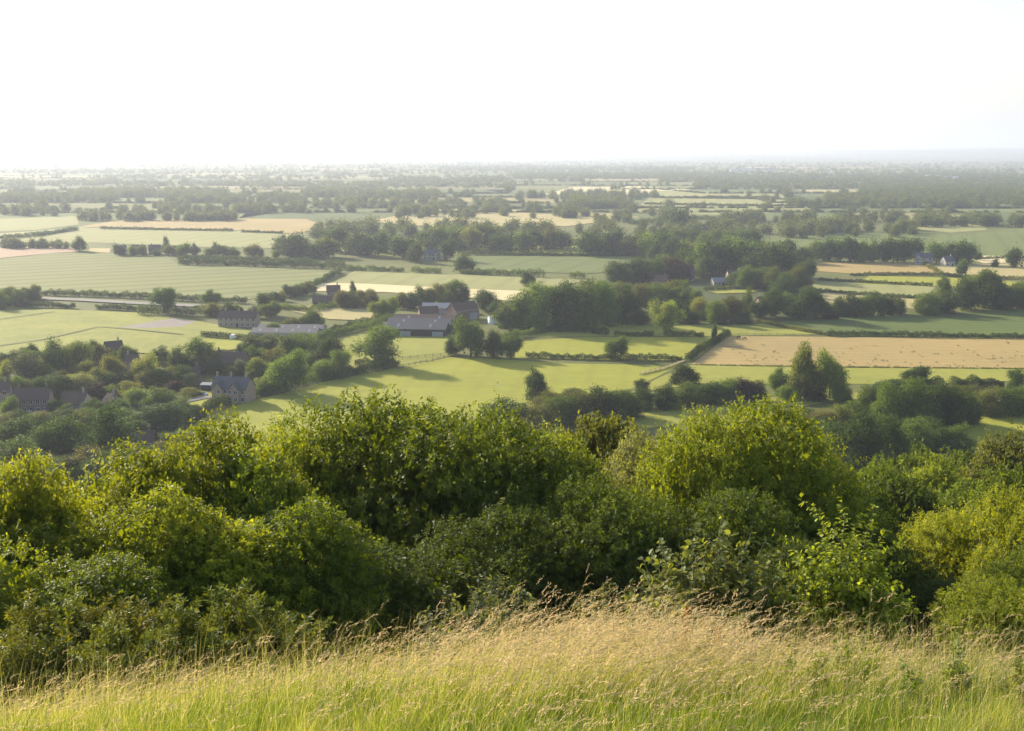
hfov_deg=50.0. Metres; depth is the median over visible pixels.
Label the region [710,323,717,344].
slender tree
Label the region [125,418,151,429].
broadleaf tree
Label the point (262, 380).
broadleaf tree
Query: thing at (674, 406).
shrub
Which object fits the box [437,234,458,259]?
broadleaf tree
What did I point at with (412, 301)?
broadleaf tree
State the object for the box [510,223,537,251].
broadleaf tree
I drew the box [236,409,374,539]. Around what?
broadleaf tree
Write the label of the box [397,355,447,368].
fence
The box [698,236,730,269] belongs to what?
broadleaf tree
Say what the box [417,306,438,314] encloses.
barn
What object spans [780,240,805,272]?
broadleaf tree
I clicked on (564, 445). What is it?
broadleaf tree
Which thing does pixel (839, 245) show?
broadleaf tree
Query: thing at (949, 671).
nettle plant
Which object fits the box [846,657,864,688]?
nettle plant
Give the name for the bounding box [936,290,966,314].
broadleaf tree
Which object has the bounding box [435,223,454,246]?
broadleaf tree
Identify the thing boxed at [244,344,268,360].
broadleaf tree
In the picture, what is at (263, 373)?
shrub
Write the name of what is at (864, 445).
broadleaf tree
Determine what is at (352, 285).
conifer tree
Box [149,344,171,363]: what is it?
broadleaf tree
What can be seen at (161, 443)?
shrub
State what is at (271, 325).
broadleaf tree
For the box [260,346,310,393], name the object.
broadleaf tree
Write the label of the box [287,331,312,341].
shrub
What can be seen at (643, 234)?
broadleaf tree
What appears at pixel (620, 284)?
broadleaf tree
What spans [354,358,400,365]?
hedge
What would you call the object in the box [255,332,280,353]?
broadleaf tree
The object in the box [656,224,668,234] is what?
broadleaf tree
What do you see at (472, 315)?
door
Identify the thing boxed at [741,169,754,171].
warehouse
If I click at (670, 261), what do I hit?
broadleaf tree
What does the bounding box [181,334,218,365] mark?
broadleaf tree
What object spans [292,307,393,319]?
field
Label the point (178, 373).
shrub
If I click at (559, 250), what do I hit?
field
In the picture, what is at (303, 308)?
hedge
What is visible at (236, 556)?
broadleaf tree
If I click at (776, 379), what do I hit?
broadleaf tree
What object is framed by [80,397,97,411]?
broadleaf tree
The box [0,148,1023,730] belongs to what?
ground
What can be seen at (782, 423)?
shrub
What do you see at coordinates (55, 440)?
broadleaf tree
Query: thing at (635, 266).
broadleaf tree
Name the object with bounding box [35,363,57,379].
broadleaf tree
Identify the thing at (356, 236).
broadleaf tree
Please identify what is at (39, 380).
shrub
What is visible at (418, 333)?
door
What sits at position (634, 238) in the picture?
broadleaf tree
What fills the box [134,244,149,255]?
broadleaf tree
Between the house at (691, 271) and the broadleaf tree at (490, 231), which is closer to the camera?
the house at (691, 271)
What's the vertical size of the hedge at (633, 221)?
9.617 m
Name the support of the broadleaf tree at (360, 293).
on the ground at (966, 154)
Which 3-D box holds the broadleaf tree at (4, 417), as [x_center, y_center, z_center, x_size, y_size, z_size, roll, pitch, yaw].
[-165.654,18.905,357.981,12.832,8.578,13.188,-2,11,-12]
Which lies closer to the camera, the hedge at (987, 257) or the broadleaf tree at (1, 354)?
the broadleaf tree at (1, 354)
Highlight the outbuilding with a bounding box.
[312,295,335,304]
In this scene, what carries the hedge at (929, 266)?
on the ground at (966, 154)
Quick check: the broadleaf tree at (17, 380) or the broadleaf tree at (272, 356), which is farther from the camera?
the broadleaf tree at (272, 356)
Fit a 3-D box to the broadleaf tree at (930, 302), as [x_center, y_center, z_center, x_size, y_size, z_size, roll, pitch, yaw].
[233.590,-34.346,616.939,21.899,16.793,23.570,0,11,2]
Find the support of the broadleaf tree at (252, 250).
on the ground at (966, 154)
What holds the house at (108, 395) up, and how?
on the gardens at (208, 377)
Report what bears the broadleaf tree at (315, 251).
on the ground at (966, 154)
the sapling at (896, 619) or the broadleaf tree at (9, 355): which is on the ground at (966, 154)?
the sapling at (896, 619)
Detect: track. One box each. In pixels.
[41,297,200,305]
[640,360,684,372]
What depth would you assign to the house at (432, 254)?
927.87 m
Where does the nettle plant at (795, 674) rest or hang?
on the ground at (966, 154)
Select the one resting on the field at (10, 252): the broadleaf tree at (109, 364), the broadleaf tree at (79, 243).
the broadleaf tree at (79, 243)
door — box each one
[400,331,410,335]
[416,331,426,335]
[432,332,442,336]
[470,312,477,319]
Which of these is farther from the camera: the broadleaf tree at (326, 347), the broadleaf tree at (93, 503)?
the broadleaf tree at (326, 347)
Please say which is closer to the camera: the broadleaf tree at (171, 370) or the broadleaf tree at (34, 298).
the broadleaf tree at (171, 370)
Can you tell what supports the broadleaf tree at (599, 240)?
on the ground at (966, 154)
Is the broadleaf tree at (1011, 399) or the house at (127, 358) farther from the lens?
the house at (127, 358)
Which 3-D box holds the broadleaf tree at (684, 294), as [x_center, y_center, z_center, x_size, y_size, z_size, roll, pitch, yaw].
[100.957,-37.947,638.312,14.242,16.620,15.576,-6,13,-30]
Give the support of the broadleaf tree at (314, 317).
on the ground at (966, 154)
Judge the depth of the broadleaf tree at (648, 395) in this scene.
389.04 m
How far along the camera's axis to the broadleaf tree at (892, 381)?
404.98 m
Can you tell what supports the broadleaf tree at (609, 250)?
on the ground at (966, 154)
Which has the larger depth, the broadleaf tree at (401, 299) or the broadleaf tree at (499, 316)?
the broadleaf tree at (401, 299)
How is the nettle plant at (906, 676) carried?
on the ground at (966, 154)
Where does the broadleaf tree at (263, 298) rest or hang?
on the ground at (966, 154)
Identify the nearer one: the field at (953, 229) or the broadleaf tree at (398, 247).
the broadleaf tree at (398, 247)
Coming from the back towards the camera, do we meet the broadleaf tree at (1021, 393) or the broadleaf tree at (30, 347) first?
the broadleaf tree at (30, 347)
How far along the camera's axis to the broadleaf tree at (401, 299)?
638.25 m
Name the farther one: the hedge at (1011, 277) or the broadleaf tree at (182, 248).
the broadleaf tree at (182, 248)
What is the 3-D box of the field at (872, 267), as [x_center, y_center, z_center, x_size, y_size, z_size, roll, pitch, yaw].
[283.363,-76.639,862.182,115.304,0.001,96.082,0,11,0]
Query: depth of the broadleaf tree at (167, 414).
362.35 m
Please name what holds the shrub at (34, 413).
on the gardens at (208, 377)
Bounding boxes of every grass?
[0,557,1023,730]
[0,571,1023,730]
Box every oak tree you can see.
[347,321,402,366]
[645,296,687,335]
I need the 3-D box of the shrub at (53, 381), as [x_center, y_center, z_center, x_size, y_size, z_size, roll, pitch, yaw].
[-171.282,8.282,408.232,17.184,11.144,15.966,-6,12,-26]
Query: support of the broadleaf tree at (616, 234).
on the ground at (966, 154)
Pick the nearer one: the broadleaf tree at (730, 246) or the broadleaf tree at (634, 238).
the broadleaf tree at (730, 246)
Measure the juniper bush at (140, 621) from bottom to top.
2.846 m
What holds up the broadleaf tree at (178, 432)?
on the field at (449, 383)
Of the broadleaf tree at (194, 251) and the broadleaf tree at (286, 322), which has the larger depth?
the broadleaf tree at (194, 251)
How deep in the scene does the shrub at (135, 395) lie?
395.57 m
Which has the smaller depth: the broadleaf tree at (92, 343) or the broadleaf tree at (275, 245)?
the broadleaf tree at (92, 343)
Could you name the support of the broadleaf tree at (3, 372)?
on the gardens at (208, 377)
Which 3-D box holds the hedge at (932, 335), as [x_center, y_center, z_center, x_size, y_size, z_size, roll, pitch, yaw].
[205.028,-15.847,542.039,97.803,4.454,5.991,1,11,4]
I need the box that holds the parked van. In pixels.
[229,334,236,338]
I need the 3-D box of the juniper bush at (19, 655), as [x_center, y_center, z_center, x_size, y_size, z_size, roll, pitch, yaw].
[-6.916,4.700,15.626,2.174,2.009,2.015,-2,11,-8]
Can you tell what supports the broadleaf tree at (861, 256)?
on the ground at (966, 154)
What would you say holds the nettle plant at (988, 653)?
on the ground at (966, 154)
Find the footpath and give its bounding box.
[3,326,180,344]
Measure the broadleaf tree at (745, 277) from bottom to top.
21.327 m
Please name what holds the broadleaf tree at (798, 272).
on the ground at (966, 154)
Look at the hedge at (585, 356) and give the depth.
482.24 m
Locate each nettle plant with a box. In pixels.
[776,641,798,676]
[779,655,799,697]
[783,659,801,688]
[804,651,835,701]
[807,649,827,699]
[828,635,854,687]
[830,639,861,692]
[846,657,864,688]
[854,636,877,689]
[855,638,879,660]
[864,629,887,683]
[897,659,923,705]
[940,633,968,704]
[941,641,973,701]
[949,640,971,689]
[968,648,986,680]
[982,646,999,674]
[986,663,1002,689]
[994,664,1014,701]
[997,653,1023,707]
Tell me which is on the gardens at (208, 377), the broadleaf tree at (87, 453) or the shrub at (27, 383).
the shrub at (27, 383)
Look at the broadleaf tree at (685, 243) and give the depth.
896.82 m
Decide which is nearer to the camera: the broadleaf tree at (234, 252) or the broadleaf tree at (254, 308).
the broadleaf tree at (254, 308)
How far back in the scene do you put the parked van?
534.28 m
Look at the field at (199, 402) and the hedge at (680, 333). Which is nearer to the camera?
the field at (199, 402)
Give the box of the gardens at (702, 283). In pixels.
[589,257,844,322]
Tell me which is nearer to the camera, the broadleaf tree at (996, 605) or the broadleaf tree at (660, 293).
the broadleaf tree at (996, 605)
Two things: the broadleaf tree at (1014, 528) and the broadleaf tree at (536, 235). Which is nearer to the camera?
the broadleaf tree at (1014, 528)
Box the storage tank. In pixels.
[488,316,497,323]
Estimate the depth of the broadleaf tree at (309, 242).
971.35 m
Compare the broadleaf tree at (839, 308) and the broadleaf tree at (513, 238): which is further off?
the broadleaf tree at (513, 238)
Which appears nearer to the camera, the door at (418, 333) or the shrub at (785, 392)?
the shrub at (785, 392)
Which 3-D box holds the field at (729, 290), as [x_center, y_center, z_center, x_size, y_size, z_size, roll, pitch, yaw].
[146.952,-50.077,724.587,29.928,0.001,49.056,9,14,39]
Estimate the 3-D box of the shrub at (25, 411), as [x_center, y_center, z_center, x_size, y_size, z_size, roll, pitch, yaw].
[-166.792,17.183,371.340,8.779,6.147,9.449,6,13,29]
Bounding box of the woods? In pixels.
[0,150,1023,248]
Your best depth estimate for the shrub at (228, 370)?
443.99 m
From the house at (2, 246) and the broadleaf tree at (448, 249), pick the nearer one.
the broadleaf tree at (448, 249)
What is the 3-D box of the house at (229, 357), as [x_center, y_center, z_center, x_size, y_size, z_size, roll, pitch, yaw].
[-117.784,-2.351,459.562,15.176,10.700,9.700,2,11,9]
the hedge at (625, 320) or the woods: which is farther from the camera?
the woods
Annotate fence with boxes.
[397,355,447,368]
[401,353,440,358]
[640,360,680,374]
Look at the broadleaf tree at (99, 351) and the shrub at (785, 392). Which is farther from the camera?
the broadleaf tree at (99, 351)
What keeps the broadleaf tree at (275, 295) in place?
on the ground at (966, 154)
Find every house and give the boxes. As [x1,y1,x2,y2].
[0,239,19,247]
[0,377,13,403]
[13,382,54,411]
[60,387,90,409]
[102,389,122,406]
[103,337,122,356]
[122,350,140,373]
[128,424,156,449]
[148,243,161,254]
[171,243,186,254]
[185,362,200,383]
[210,347,251,366]
[210,371,256,403]
[217,307,260,327]
[326,282,340,294]
[423,247,441,259]
[653,273,668,285]
[688,268,695,280]
[725,270,736,276]
[914,251,933,264]
[939,254,955,265]
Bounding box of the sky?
[0,0,1023,153]
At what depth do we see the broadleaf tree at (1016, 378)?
419.52 m
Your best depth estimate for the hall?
749.47 m
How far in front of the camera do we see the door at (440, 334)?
543.12 m
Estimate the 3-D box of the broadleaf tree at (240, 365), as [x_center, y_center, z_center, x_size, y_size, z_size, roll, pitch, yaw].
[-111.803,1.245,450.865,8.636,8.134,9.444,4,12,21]
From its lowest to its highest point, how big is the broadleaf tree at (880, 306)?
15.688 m
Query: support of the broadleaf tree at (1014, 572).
on the ground at (966, 154)
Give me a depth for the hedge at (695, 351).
506.53 m
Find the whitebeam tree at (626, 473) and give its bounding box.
[598,425,678,501]
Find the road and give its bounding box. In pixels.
[129,395,211,405]
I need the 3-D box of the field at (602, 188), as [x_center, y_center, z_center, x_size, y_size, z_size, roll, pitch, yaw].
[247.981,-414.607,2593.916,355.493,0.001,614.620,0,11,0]
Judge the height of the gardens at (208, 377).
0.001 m
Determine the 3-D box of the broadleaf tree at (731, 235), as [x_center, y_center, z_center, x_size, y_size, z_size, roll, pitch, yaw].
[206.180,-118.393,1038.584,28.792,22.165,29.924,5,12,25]
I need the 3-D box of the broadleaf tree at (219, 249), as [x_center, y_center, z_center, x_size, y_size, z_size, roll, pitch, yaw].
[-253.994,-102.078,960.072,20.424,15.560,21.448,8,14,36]
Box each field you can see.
[0,162,1023,219]
[0,216,77,230]
[0,227,289,247]
[0,247,78,257]
[0,253,347,298]
[0,309,250,355]
[81,218,325,232]
[85,248,110,252]
[123,318,194,327]
[187,357,677,451]
[188,390,211,406]
[200,334,243,349]
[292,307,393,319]
[315,283,523,300]
[332,271,586,290]
[338,330,456,367]
[371,247,457,256]
[376,209,635,226]
[460,237,582,253]
[468,255,630,273]
[512,337,710,360]
[527,323,817,336]
[547,186,687,194]
[606,392,861,430]
[631,191,809,214]
[631,365,1023,392]
[692,336,1023,367]
[707,286,764,292]
[760,228,1023,255]
[772,310,1023,336]
[812,280,934,297]
[813,262,936,274]
[819,292,918,307]
[858,276,1016,286]
[917,223,986,232]
[933,263,1023,278]
[955,414,1023,448]
[972,256,1023,262]
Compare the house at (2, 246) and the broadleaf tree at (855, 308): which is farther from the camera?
the house at (2, 246)
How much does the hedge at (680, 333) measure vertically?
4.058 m
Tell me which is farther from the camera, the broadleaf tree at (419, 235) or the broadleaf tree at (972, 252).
the broadleaf tree at (419, 235)
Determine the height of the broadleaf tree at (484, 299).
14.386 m
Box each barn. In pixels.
[382,314,457,336]
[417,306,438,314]
[446,301,479,319]
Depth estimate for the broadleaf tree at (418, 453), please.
39.91 m
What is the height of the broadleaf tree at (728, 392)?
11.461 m
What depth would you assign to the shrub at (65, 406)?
375.82 m
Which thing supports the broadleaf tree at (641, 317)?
on the field at (748, 328)
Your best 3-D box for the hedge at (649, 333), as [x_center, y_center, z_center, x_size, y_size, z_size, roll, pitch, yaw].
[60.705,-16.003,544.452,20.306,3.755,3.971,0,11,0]
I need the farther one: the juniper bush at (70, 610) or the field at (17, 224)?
the field at (17, 224)
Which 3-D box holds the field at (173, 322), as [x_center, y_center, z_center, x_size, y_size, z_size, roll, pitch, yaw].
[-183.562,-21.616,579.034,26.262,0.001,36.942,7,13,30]
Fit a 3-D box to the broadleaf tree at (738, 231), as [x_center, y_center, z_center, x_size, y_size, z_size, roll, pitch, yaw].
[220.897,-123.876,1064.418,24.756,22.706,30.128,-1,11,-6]
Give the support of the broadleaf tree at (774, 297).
on the gardens at (702, 283)
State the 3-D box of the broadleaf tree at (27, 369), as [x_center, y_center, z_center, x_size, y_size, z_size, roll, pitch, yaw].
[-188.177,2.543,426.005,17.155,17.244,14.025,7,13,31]
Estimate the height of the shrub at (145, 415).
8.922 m
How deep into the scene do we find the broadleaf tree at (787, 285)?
694.15 m
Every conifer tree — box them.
[161,234,170,250]
[235,343,243,351]
[348,281,356,294]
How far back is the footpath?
551.92 m
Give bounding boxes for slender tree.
[520,364,550,403]
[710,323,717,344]
[742,284,756,312]
[865,235,881,261]
[935,273,953,295]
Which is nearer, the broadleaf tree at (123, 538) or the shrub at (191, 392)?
the broadleaf tree at (123, 538)
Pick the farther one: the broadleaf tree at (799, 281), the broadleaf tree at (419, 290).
the broadleaf tree at (799, 281)
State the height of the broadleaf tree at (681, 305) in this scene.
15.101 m
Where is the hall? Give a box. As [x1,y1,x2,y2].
[710,277,728,285]
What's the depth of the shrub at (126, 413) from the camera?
371.05 m
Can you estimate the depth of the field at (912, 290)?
738.62 m
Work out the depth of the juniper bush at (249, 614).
17.43 m
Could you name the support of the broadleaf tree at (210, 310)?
on the ground at (966, 154)
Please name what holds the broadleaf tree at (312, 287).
on the ground at (966, 154)
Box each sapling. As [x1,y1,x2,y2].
[769,493,920,666]
[853,567,920,670]
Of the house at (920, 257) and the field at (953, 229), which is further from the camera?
the field at (953, 229)
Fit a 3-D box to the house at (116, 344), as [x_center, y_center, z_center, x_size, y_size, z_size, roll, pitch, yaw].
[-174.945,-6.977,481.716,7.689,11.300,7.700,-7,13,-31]
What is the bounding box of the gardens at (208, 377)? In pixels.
[0,352,330,445]
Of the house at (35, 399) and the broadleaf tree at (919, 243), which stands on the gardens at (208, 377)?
the house at (35, 399)
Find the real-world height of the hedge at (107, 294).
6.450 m
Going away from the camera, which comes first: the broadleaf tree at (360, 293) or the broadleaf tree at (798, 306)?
the broadleaf tree at (798, 306)
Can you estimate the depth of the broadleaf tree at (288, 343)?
471.96 m
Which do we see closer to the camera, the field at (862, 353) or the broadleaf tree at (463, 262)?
the field at (862, 353)
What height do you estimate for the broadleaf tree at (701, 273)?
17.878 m
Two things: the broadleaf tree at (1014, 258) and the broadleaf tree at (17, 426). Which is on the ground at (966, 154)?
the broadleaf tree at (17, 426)
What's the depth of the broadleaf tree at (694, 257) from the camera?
808.99 m
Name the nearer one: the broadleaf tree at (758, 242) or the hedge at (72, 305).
the hedge at (72, 305)
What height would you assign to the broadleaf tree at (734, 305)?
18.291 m
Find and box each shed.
[200,382,211,390]
[422,302,449,313]
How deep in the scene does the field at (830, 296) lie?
687.93 m
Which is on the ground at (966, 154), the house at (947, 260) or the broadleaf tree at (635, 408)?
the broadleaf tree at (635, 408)
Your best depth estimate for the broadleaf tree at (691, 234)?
1069.17 m
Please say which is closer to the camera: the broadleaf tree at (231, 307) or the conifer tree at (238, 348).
the conifer tree at (238, 348)
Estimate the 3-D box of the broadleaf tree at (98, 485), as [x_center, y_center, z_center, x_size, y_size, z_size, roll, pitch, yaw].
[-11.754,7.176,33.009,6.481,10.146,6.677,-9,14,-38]
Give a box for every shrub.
[4,410,33,434]
[10,408,31,418]
[19,378,32,387]
[20,464,58,487]
[29,410,50,419]
[30,375,51,386]
[31,372,71,398]
[41,453,68,469]
[54,375,76,392]
[54,402,73,412]
[55,369,67,378]
[55,409,90,432]
[68,457,103,484]
[71,358,94,376]
[72,405,94,421]
[84,407,103,431]
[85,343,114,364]
[88,365,110,387]
[102,450,124,479]
[106,407,133,417]
[114,445,160,478]
[122,386,153,404]
[130,406,164,428]
[131,367,159,387]
[131,413,148,421]
[134,385,179,408]
[143,439,189,473]
[154,432,178,444]
[163,380,183,391]
[169,393,197,416]
[170,363,192,380]
[177,387,203,397]
[178,372,198,387]
[223,364,238,375]
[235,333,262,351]
[244,369,260,379]
[257,364,268,378]
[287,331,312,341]
[402,559,540,677]
[480,409,509,429]
[521,401,562,429]
[530,390,559,408]
[541,393,583,427]
[556,387,586,400]
[573,571,664,679]
[621,516,807,670]
[639,395,655,410]
[663,394,683,410]
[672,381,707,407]
[685,311,702,324]
[693,573,819,669]
[710,311,733,324]
[730,311,754,323]
[732,376,763,403]
[759,408,803,434]
[776,383,804,400]
[802,408,840,428]
[820,310,840,318]
[827,403,858,427]
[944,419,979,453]
[956,384,981,397]
[969,384,1013,418]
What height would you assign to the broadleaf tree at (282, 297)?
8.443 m
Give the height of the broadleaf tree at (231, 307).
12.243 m
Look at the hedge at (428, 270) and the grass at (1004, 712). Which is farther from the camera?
the hedge at (428, 270)
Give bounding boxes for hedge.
[0,226,78,238]
[15,299,155,311]
[41,289,247,302]
[100,225,232,230]
[136,302,239,315]
[175,254,311,263]
[177,256,346,268]
[180,393,231,422]
[199,331,230,338]
[234,333,262,339]
[241,229,283,233]
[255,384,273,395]
[258,267,341,295]
[271,357,396,392]
[282,302,337,310]
[309,313,392,339]
[327,313,389,329]
[344,264,585,278]
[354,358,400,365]
[461,250,630,255]
[501,325,549,338]
[508,323,609,334]
[525,351,682,360]
[601,311,692,325]
[614,330,654,336]
[629,214,760,224]
[644,201,795,205]
[658,196,788,199]
[666,328,704,336]
[685,329,730,361]
[695,363,1023,368]
[703,284,769,290]
[731,333,827,336]
[753,318,826,334]
[807,288,920,298]
[818,277,932,285]
[826,329,1023,338]
[849,271,971,277]
[871,375,943,389]
[923,261,943,272]
[943,273,1023,279]
[948,374,1004,388]
[981,254,1023,258]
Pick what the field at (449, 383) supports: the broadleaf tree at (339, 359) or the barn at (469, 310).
the broadleaf tree at (339, 359)
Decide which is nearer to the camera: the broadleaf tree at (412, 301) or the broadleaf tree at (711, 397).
the broadleaf tree at (711, 397)
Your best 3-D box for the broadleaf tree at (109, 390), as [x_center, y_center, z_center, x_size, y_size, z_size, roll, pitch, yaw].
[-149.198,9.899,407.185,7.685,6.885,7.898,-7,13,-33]
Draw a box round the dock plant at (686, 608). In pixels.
[678,607,689,655]
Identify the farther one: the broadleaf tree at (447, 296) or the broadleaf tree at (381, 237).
the broadleaf tree at (381, 237)
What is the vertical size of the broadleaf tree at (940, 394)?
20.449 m
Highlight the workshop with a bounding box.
[250,324,326,337]
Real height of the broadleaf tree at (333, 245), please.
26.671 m
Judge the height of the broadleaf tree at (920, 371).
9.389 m
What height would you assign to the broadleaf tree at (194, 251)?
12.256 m
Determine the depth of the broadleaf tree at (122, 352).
468.28 m
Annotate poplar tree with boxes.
[785,335,826,400]
[814,347,850,397]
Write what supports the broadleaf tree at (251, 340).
on the gardens at (208, 377)
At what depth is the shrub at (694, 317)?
582.76 m
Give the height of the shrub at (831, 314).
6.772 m
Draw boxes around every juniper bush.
[0,588,131,698]
[0,627,96,720]
[1,586,160,656]
[30,611,187,715]
[52,590,208,661]
[122,593,258,700]
[136,577,336,696]
[187,598,329,697]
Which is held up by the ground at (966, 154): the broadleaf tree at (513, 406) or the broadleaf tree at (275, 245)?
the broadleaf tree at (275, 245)
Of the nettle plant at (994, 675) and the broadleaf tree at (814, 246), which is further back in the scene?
the broadleaf tree at (814, 246)
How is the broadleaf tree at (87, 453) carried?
on the ground at (966, 154)
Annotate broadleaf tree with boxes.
[0,288,11,309]
[0,352,9,365]
[0,358,12,379]
[0,375,14,392]
[0,394,22,415]
[0,411,13,426]
[0,413,39,450]
[0,432,45,469]
[0,446,107,566]
[0,505,81,586]
[0,532,92,642]
[0,547,201,634]
[1,350,19,364]
[2,286,19,300]
[2,287,13,305]
[4,349,45,381]
[10,375,29,391]
[11,289,29,305]
[13,349,39,367]
[19,287,34,300]
[19,343,40,353]
[21,413,91,463]
[22,412,49,428]
[27,287,40,301]
[30,284,42,300]
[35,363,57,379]
[36,411,58,426]
[37,334,73,375]
[37,407,82,432]
[40,476,257,624]
[41,459,75,487]
[45,397,64,413]
[46,468,118,535]
[49,454,84,476]
[59,437,136,512]
[59,443,111,485]
[60,340,96,371]
[60,371,106,391]
[69,235,88,250]
[72,395,140,459]
[76,412,97,433]
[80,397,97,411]
[83,339,104,349]
[83,448,115,479]
[86,427,255,539]
[87,381,107,399]
[89,371,123,388]
[90,400,107,411]
[92,358,101,372]
[98,353,129,377]
[101,383,118,398]
[105,350,120,362]
[110,397,132,415]
[112,243,127,254]
[113,370,128,384]
[115,416,133,423]
[117,344,139,361]
[117,380,142,397]
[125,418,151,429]
[126,366,141,384]
[127,245,137,254]
[129,351,161,372]
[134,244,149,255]
[136,401,192,429]
[140,506,316,630]
[146,368,169,385]
[148,285,178,313]
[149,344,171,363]
[153,249,160,255]
[154,399,319,514]
[160,365,175,382]
[161,244,174,254]
[161,344,192,370]
[170,428,186,447]
[174,241,191,255]
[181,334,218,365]
[182,359,196,366]
[186,434,360,570]
[188,242,200,255]
[199,288,223,304]
[200,300,220,315]
[203,247,214,255]
[208,363,221,374]
[210,243,229,255]
[218,300,235,311]
[218,491,396,683]
[220,364,233,375]
[224,246,243,256]
[233,359,248,375]
[234,306,243,310]
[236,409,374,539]
[242,242,263,256]
[242,356,270,376]
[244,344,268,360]
[245,305,261,316]
[252,375,272,393]
[255,291,277,315]
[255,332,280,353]
[256,300,283,317]
[258,334,280,350]
[259,344,285,363]
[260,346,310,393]
[261,393,439,567]
[265,323,276,327]
[269,236,282,253]
[270,292,278,299]
[271,249,281,257]
[272,229,311,257]
[274,333,311,357]
[277,290,287,300]
[279,319,290,323]
[280,284,298,297]
[289,317,302,323]
[293,283,304,295]
[297,315,309,323]
[300,235,311,254]
[300,332,316,341]
[301,239,329,258]
[301,285,310,294]
[303,281,318,293]
[304,309,325,324]
[304,348,319,372]
[304,382,570,580]
[306,337,324,360]
[308,358,333,380]
[309,234,342,257]
[314,334,351,362]
[315,220,350,251]
[327,347,353,377]
[327,532,471,683]
[331,289,354,307]
[341,238,353,253]
[342,226,376,255]
[343,289,362,308]
[349,231,385,256]
[354,290,365,304]
[361,289,380,307]
[366,297,393,317]
[371,227,391,252]
[382,227,419,258]
[384,230,403,250]
[386,295,398,313]
[389,512,567,685]
[396,292,413,308]
[400,402,617,557]
[401,234,423,254]
[405,239,427,262]
[405,290,420,308]
[412,227,434,248]
[413,284,425,304]
[419,224,450,248]
[419,287,440,302]
[431,281,453,302]
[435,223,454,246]
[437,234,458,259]
[437,289,455,302]
[441,277,468,302]
[443,336,460,354]
[445,224,471,248]
[451,252,476,271]
[451,313,486,356]
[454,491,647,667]
[455,284,470,301]
[458,218,485,249]
[465,222,504,247]
[470,287,502,311]
[477,395,532,426]
[481,329,504,357]
[482,231,514,252]
[484,300,501,314]
[490,300,511,328]
[499,289,532,329]
[500,230,515,249]
[500,329,523,357]
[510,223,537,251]
[519,271,535,286]
[519,279,557,327]
[523,411,622,506]
[525,225,547,249]
[539,222,565,249]
[540,410,656,483]
[541,276,584,330]
[545,471,700,663]
[553,228,575,248]
[564,389,606,424]
[567,227,609,255]
[569,277,603,328]
[581,383,630,422]
[589,277,625,326]
[593,235,604,253]
[594,279,610,288]
[599,231,616,254]
[601,227,626,253]
[603,258,635,284]
[603,335,629,358]
[611,280,628,300]
[612,285,643,321]
[613,235,638,255]
[613,389,648,418]
[616,280,633,295]
[619,256,649,282]
[622,267,634,283]
[624,234,641,255]
[624,402,778,548]
[625,485,804,615]
[628,308,652,324]
[631,282,652,305]
[631,386,656,403]
[632,253,650,279]
[633,229,661,254]
[633,234,658,256]
[633,378,651,392]
[642,237,665,260]
[643,256,670,281]
[643,281,675,306]
[651,228,677,245]
[652,382,678,410]
[653,251,673,263]
[653,389,921,589]
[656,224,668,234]
[657,278,686,289]
[658,235,681,258]
[659,254,683,280]
[659,278,692,299]
[660,203,693,229]
[666,363,702,385]
[668,226,684,243]
[668,259,694,281]
[671,236,695,256]
[671,242,695,262]
[671,298,691,322]
[675,286,693,305]
[680,240,721,272]
[682,226,694,241]
[685,286,705,306]
[686,224,701,242]
[688,296,708,318]
[692,258,712,278]
[694,247,723,277]
[695,230,716,242]
[695,380,724,405]
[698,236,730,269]
[704,299,726,324]
[706,235,737,273]
[707,226,727,242]
[714,378,740,403]
[718,229,742,241]
[719,229,740,243]
[720,293,748,321]
[724,237,763,271]
[724,536,846,627]
[725,268,743,285]
[726,227,748,238]
[730,235,756,250]
[732,265,757,289]
[733,247,772,269]
[738,226,766,244]
[745,297,774,318]
[745,379,768,401]
[747,237,789,271]
[749,265,772,289]
[750,238,765,251]
[758,286,787,316]
[760,266,792,287]
[765,365,788,395]
[766,271,800,295]
[767,241,797,273]
[775,235,797,252]
[777,427,894,543]
[779,291,795,314]
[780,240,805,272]
[780,284,832,319]
[789,264,815,290]
[791,273,808,290]
[791,405,815,416]
[791,417,831,449]
[792,257,818,277]
[794,246,818,262]
[796,512,922,622]
[803,386,830,401]
[806,235,826,260]
[814,299,832,317]
[817,237,841,261]
[821,417,856,463]
[826,402,893,472]
[828,380,854,403]
[830,234,848,260]
[831,296,849,316]
[841,233,860,261]
[841,400,869,420]
[841,477,910,546]
[842,292,866,316]
[851,452,918,487]
[852,237,873,262]
[855,380,879,418]
[856,293,878,316]
[865,379,906,426]
[865,467,959,546]
[869,411,915,465]
[870,290,888,316]
[873,239,893,261]
[873,378,902,397]
[874,526,956,612]
[879,436,940,475]
[881,232,903,262]
[884,293,896,315]
[885,574,978,671]
[893,294,908,314]
[893,412,940,456]
[895,232,919,261]
[896,374,943,429]
[896,488,1006,598]
[899,365,934,384]
[899,445,969,502]
[909,229,927,258]
[909,291,949,315]
[919,378,956,426]
[919,415,960,453]
[925,236,946,262]
[925,570,1023,668]
[931,437,973,480]
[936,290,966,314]
[936,471,980,514]
[938,241,968,263]
[939,382,979,427]
[949,459,1023,540]
[951,235,979,263]
[951,277,984,310]
[955,256,970,274]
[955,414,1023,491]
[956,480,1023,595]
[958,267,1000,308]
[958,388,987,425]
[970,539,1023,601]
[973,251,982,259]
[973,267,1013,307]
[986,286,1020,310]
[990,259,999,266]
[996,385,1023,417]
[1004,242,1023,267]
[1004,367,1023,389]
[1007,280,1023,307]
[1015,384,1023,414]
[1017,283,1023,308]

